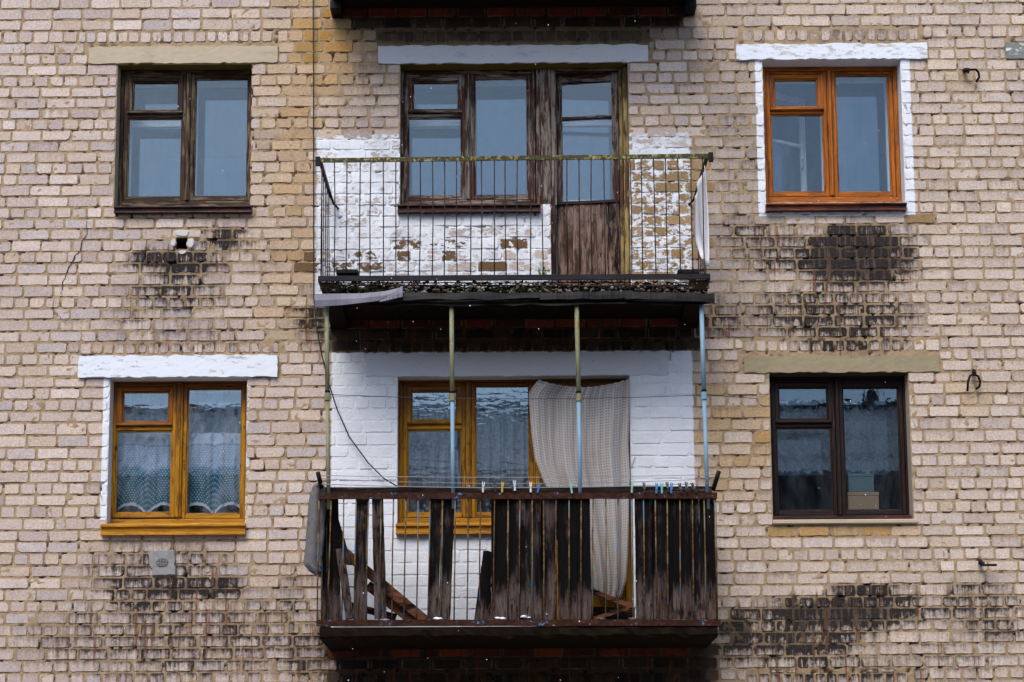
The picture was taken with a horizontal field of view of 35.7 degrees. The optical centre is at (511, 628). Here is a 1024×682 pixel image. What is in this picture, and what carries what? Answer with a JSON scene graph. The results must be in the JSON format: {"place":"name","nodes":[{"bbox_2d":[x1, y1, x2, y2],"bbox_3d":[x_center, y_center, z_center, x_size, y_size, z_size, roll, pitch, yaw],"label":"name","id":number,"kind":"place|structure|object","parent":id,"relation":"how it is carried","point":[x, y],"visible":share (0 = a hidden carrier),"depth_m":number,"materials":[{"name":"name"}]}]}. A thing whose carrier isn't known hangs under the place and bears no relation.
{"place":"outdoors","nodes":[
{"label":"outdoors","id":0,"kind":"place"},
{"bbox_2d":[1,12,1020,680],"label":"falling snow","id":1,"kind":"structure","parent":0,"point":[495,392],"depth_m":9.78,"materials":[{"name":"white snow"}]},
{"label":"ground","id":2,"kind":"structure","parent":0,"visible":0},
{"bbox_2d":[0,0,1023,681],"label":"apartment building","id":3,"kind":"structure","parent":2,"relation":"on","point":[508,148],"depth_m":13.63,"materials":[{"name":"brick"}]},
{"bbox_2d":[148,550,176,576],"bbox_3d":[-2.937,-0.550,13.357,0.235,0.234,0.035,-3,-7,0],"label":"vent cover","id":4,"kind":"object","parent":3,"relation":"attached to","point":[162,562],"visible":1,"depth_m":13.35,"materials":[{"name":"white plastic"}]},
{"bbox_2d":[100,381,246,535],"bbox_3d":[-2.855,-1.442,13.635,1.214,1.372,0.420,0,-7,0],"label":"window","id":5,"kind":"structure","parent":3,"relation":"in","point":[178,425],"depth_m":13.60,"materials":[{"name":"paint"}]},
{"bbox_2d":[116,432,239,518],"bbox_3d":[-2.857,-1.318,13.715,1.150,0.756,0.036,0,-7,0],"label":"half curtain","id":6,"kind":"object","parent":3,"relation":"hanging from","point":[143,474],"visible":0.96,"depth_m":13.72,"materials":[{"name":"fabric"}]},
{"bbox_2d":[114,70,251,215],"bbox_3d":[-2.848,-4.243,13.978,1.196,1.377,0.420,0,-7,0],"label":"window","id":7,"kind":"structure","parent":3,"relation":"in","point":[188,83],"depth_m":13.98,"materials":[{"name":"brown wood"}]},
{"bbox_2d":[303,483,327,576],"bbox_3d":[-1.590,-0.793,12.888,0.191,0.782,0.466,0,-7,0],"label":"rug","id":8,"kind":"object","parent":3,"relation":"hanging from","point":[310,557],"visible":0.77,"depth_m":12.69,"materials":[{"name":"grey fabric"}]},
{"bbox_2d":[336,548,352,619],"bbox_3d":[-1.337,-0.357,12.699,0.167,0.583,0.055,-3,-8,24],"label":"loose plank","id":9,"kind":"object","parent":3,"relation":"on","point":[347,603],"visible":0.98,"depth_m":12.68,"materials":[{"name":"brown wood"}]},
{"bbox_2d":[339,522,351,564],"bbox_3d":[-1.366,-0.783,12.785,0.172,0.555,0.026,0,-7,0],"label":"leaning board","id":10,"kind":"object","parent":3,"relation":"on","point":[348,559],"visible":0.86,"depth_m":12.76,"materials":[{"name":"brown wood"}]},
{"bbox_2d":[313,0,396,485],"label":"cable","id":11,"kind":"object","parent":3,"relation":"attached to","point":[313,264],"visible":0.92,"depth_m":13.61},
{"bbox_2d":[352,602,396,619],"bbox_3d":[-1.145,-0.144,12.864,0.443,0.175,0.035,-2,-7,13],"label":"loose plank","id":12,"kind":"object","parent":3,"relation":"on","point":[370,610],"visible":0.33,"depth_m":12.84,"materials":[{"name":"brown wood"}]},
{"bbox_2d":[331,542,426,619],"bbox_3d":[-1.060,-0.372,12.756,0.791,0.695,0.036,-1,-7,5],"label":"loose plank","id":13,"kind":"object","parent":3,"relation":"on","point":[398,598],"visible":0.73,"depth_m":12.71,"materials":[{"name":"brown wood"}]},
{"bbox_2d":[367,581,415,619],"bbox_3d":[-0.979,-0.202,12.800,0.432,0.372,0.042,-2,-7,12],"label":"loose plank","id":14,"kind":"object","parent":3,"relation":"on","point":[397,609],"visible":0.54,"depth_m":12.77,"materials":[{"name":"brown wood"}]},
{"bbox_2d":[396,380,534,534],"bbox_3d":[-0.392,-1.464,13.541,1.177,1.374,0.233,0,-7,0],"label":"window","id":15,"kind":"structure","parent":3,"relation":"in","point":[468,429],"depth_m":13.63,"materials":[{"name":"paint"}]},
{"bbox_2d":[397,70,540,213],"bbox_3d":[-0.374,-4.244,13.977,1.236,1.369,0.420,0,-7,0],"label":"window","id":16,"kind":"structure","parent":3,"relation":"in","point":[463,117],"depth_m":13.97,"materials":[{"name":"brown wood"}]},
{"bbox_2d":[474,551,490,619],"bbox_3d":[-0.234,-0.346,12.745,0.140,0.562,0.029,0,-7,0],"label":"leaning board","id":17,"kind":"object","parent":3,"relation":"on","point":[485,593],"visible":0.95,"depth_m":12.72,"materials":[{"name":"brown wood"}]},
{"bbox_2d":[326,483,708,487],"bbox_3d":[0.047,-1.142,12.672,3.139,0.046,0.006,0,-7,0],"label":"clothesline","id":18,"kind":"object","parent":3,"relation":"attached to","point":[508,487],"visible":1,"depth_m":12.67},
{"bbox_2d":[322,478,713,483],"bbox_3d":[0.047,-1.181,12.688,3.160,0.055,0.006,0,-7,0],"label":"clothesline","id":19,"kind":"object","parent":3,"relation":"attached to","point":[517,483],"visible":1,"depth_m":12.69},
{"bbox_2d":[321,474,715,477],"bbox_3d":[0.049,-1.216,12.663,3.174,0.031,0.006,0,-7,0],"label":"clothesline","id":20,"kind":"object","parent":3,"relation":"attached to","point":[518,477],"visible":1,"depth_m":12.66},
{"bbox_2d":[536,267,546,274],"bbox_3d":[0.245,-2.965,13.208,0.108,0.108,0.043,-1,-7,6],"label":"grass tuft","id":21,"kind":"object","parent":3,"relation":"on","point":[539,271],"visible":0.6,"depth_m":13.20,"materials":[{"name":"green plant"}]},
{"bbox_2d":[330,394,757,398],"bbox_3d":[0.354,-1.935,12.896,3.654,0.185,0.588,1,-7,-11],"label":"wire","id":22,"kind":"object","parent":3,"relation":"attached to","point":[540,398],"visible":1,"depth_m":12.82,"materials":[{"name":"grey metal"}]},
{"bbox_2d":[529,378,629,599],"bbox_3d":[0.578,-1.184,13.374,0.862,1.929,0.152,0,-7,0],"label":"crochet curtain","id":23,"kind":"object","parent":3,"relation":"hanging from","point":[599,511],"visible":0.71,"depth_m":13.44,"materials":[{"name":"beige fabric"}]},
{"bbox_2d":[535,66,629,286],"bbox_3d":[0.615,-3.806,13.975,0.803,2.254,0.315,0,-7,0],"label":"balcony door","id":24,"kind":"structure","parent":3,"relation":"in","point":[550,121],"depth_m":13.90,"materials":[{"name":"brown wood"}]},
{"bbox_2d":[535,379,630,619],"bbox_3d":[0.604,-1.025,13.572,0.800,2.250,0.068,0,-7,0],"label":"balcony door","id":25,"kind":"structure","parent":3,"relation":"in","point":[626,595],"depth_m":13.58,"materials":[{"name":"paint"}]},
{"bbox_2d":[591,607,628,619],"bbox_3d":[0.787,-0.115,12.733,0.309,0.122,0.033,1,-7,-10],"label":"loose plank","id":26,"kind":"object","parent":3,"relation":"on","point":[614,612],"visible":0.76,"depth_m":12.72,"materials":[{"name":"brown wood"}]},
{"bbox_2d":[591,589,631,608],"bbox_3d":[0.803,-0.242,12.874,0.342,0.172,0.032,0,-7,0],"label":"loose plank","id":27,"kind":"object","parent":3,"relation":"on","point":[611,598],"visible":0.83,"depth_m":12.86,"materials":[{"name":"brown wood"}]},
{"bbox_2d":[591,607,634,619],"bbox_3d":[0.811,-0.123,13.061,0.397,0.112,0.032,0,-7,0],"label":"loose plank","id":28,"kind":"object","parent":3,"relation":"on","point":[601,610],"visible":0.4,"depth_m":13.05,"materials":[{"name":"brown wood"}]},
{"bbox_2d":[694,166,708,266],"bbox_3d":[1.564,-3.335,13.214,0.048,0.860,0.503,0,-7,-4],"label":"white sheet","id":29,"kind":"object","parent":3,"relation":"attached to","point":[698,223],"visible":0.96,"depth_m":13.13,"materials":[{"name":"fabric"}]},
{"bbox_2d":[772,92,806,190],"bbox_3d":[2.466,-4.300,14.305,0.460,1.080,0.077,3,-8,-27],"label":"open inner sash","id":30,"kind":"object","parent":3,"relation":"attached to","point":[801,145],"visible":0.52,"depth_m":14.39,"materials":[{"name":"white paint"}]},
{"bbox_2d":[762,66,906,212],"bbox_3d":[2.794,-4.266,13.977,1.213,1.386,0.420,0,-7,0],"label":"window","id":31,"kind":"structure","parent":3,"relation":"in","point":[825,79],"depth_m":13.96,"materials":[{"name":"orange wood"}]},
{"bbox_2d":[769,376,917,524],"bbox_3d":[2.804,-1.511,13.651,1.225,1.312,0.395,0,-7,0],"label":"window","id":32,"kind":"structure","parent":3,"relation":"in","point":[834,387],"depth_m":13.63,"materials":[{"name":"brown wood"}]},
{"bbox_2d":[847,492,878,508],"bbox_3d":[3.014,-1.084,13.682,0.272,0.163,0.106,0,-7,0],"label":"cardboard box","id":33,"kind":"object","parent":3,"relation":"on","point":[868,500],"visible":0.76,"depth_m":13.63,"materials":[{"name":"beige cardboard"}]},
{"bbox_2d":[846,473,873,491],"bbox_3d":[3.001,-1.248,13.699,0.227,0.162,0.091,0,-7,0],"label":"patterned box","id":34,"kind":"object","parent":33,"relation":"on","point":[859,482],"visible":0.9,"depth_m":13.66,"materials":[{"name":"teal cardboard"}]},
{"bbox_2d":[962,68,979,81],"bbox_3d":[3.994,-4.832,13.840,0.153,0.149,0.092,-4,-8,24],"label":"iron hook","id":35,"kind":"object","parent":3,"relation":"attached to","point":[964,70],"visible":1,"depth_m":13.81,"materials":[{"name":"black metal"}]},
{"bbox_2d":[966,369,980,390],"bbox_3d":[3.921,-2.118,13.513,0.123,0.211,0.100,3,-8,-27],"label":"iron hook","id":36,"kind":"object","parent":3,"relation":"attached to","point":[974,374],"visible":1,"depth_m":13.48,"materials":[{"name":"black metal"}]},
{"bbox_2d":[978,559,996,565],"bbox_3d":[3.985,-0.552,13.323,0.150,0.075,0.090,-2,-7,14],"label":"iron hook","id":37,"kind":"object","parent":3,"relation":"attached to","point":[981,562],"visible":1,"depth_m":13.29,"materials":[{"name":"black metal"}]}
]}

